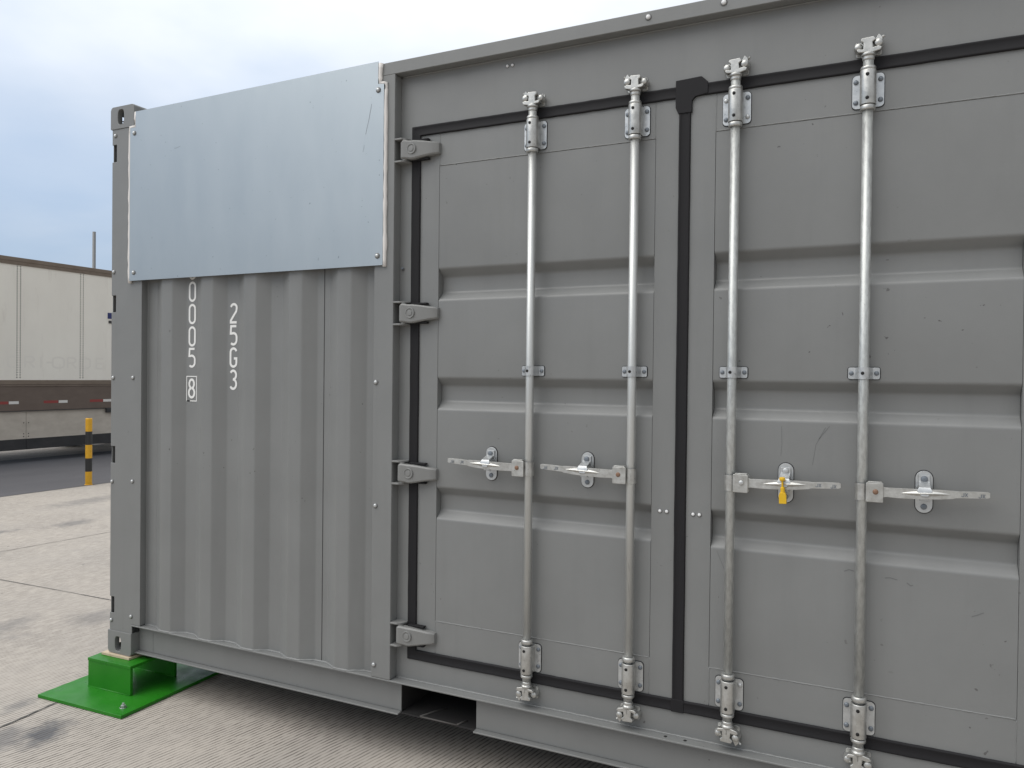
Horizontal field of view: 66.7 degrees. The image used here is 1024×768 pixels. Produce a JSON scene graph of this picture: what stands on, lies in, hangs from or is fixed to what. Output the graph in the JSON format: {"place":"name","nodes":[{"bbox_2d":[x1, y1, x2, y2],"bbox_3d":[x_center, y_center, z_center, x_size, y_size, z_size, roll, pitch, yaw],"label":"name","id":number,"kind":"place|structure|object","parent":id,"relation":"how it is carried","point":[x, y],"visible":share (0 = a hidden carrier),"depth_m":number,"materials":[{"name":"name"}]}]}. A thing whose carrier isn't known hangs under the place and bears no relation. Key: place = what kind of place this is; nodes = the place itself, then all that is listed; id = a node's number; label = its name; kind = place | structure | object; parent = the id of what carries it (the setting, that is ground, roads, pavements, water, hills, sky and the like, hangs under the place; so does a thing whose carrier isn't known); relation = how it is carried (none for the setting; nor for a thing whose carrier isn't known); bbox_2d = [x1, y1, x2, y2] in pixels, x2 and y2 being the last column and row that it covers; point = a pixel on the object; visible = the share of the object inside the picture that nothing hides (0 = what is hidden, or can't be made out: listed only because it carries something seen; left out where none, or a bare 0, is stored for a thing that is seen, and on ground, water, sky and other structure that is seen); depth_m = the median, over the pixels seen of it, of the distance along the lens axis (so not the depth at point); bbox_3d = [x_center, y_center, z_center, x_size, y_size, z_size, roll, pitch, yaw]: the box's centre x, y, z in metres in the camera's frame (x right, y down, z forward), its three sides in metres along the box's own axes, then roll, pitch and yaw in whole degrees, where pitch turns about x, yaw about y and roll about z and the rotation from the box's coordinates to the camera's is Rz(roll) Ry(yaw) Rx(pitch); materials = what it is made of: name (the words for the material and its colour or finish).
{"place":"outdoors","nodes":[
{"label":"outdoors","id":0,"kind":"place"},
{"bbox_2d":[0,451,111,496],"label":"road","id":1,"kind":"structure","parent":0,"point":[28,475],"depth_m":12.83,"materials":[{"name":"grey asphalt"}]},
{"bbox_2d":[84,418,92,484],"bbox_3d":[-6.274,0.999,11.524,0.110,0.991,0.110,1,1,26],"label":"bollard","id":2,"kind":"object","parent":1,"relation":"on","point":[88,451],"visible":1,"depth_m":11.49,"materials":[{"name":"yellow metal"}]},
{"bbox_2d":[0,443,618,767],"bbox_3d":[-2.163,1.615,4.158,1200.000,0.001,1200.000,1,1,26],"label":"ground","id":3,"kind":"structure","parent":0,"point":[51,638],"depth_m":3.85,"materials":[{"name":"concrete"}]},
{"bbox_2d":[0,255,112,451],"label":"semi trailer","id":4,"kind":"object","parent":3,"relation":"on","point":[55,349],"visible":0.48,"depth_m":14.64,"materials":[{"name":"white metal"}]},
{"bbox_2d":[92,232,95,267],"bbox_3d":[-12.729,-1.662,23.651,0.234,5.935,0.240,1,1,26],"label":"pole","id":5,"kind":"object","parent":3,"relation":"on","point":[93,249],"visible":0.23,"depth_m":23.59,"materials":[{"name":"grey metal"}]},
{"bbox_2d":[38,652,218,718],"bbox_3d":[-2.030,1.530,4.177,0.600,0.168,0.660,1,1,24],"label":"support stand","id":6,"kind":"object","parent":3,"relation":"on","point":[115,687],"visible":0.77,"depth_m":4.05,"materials":[{"name":"green metal"}]},
{"bbox_2d":[102,650,141,659],"bbox_3d":[-2.057,1.439,4.203,0.208,0.014,0.205,1,1,24],"label":"wooden shim","id":7,"kind":"object","parent":6,"relation":"on","point":[112,654],"visible":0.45,"depth_m":4.11,"materials":[{"name":"brown wood"}]},
{"bbox_2d":[108,0,1023,767],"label":"shipping container","id":8,"kind":"object","parent":7,"relation":"on","point":[516,388],"visible":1,"depth_m":2.99,"materials":[{"name":"grey metal"}]},
{"bbox_2d":[396,100,678,697],"bbox_3d":[0.072,0.050,3.141,1.194,2.223,0.120,1,1,26],"label":"door","id":9,"kind":"structure","parent":8,"relation":"in","point":[470,313],"depth_m":3.10,"materials":[{"name":"grey paint"}]},
{"bbox_2d":[779,477,786,503],"bbox_3d":[0.923,0.363,2.651,0.024,0.090,0.020,-1,4,26],"label":"security seal","id":10,"kind":"object","parent":8,"relation":"attached to","point":[782,497],"visible":1,"depth_m":2.65,"materials":[{"name":"yellow plastic"}]},
{"bbox_2d":[684,49,1023,764],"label":"door","id":11,"kind":"structure","parent":8,"relation":"in","point":[944,609],"depth_m":2.60,"materials":[{"name":"grey paint"}]},
{"bbox_2d":[0,0,702,270],"label":"sky","id":12,"kind":"structure","parent":0,"point":[65,65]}
]}

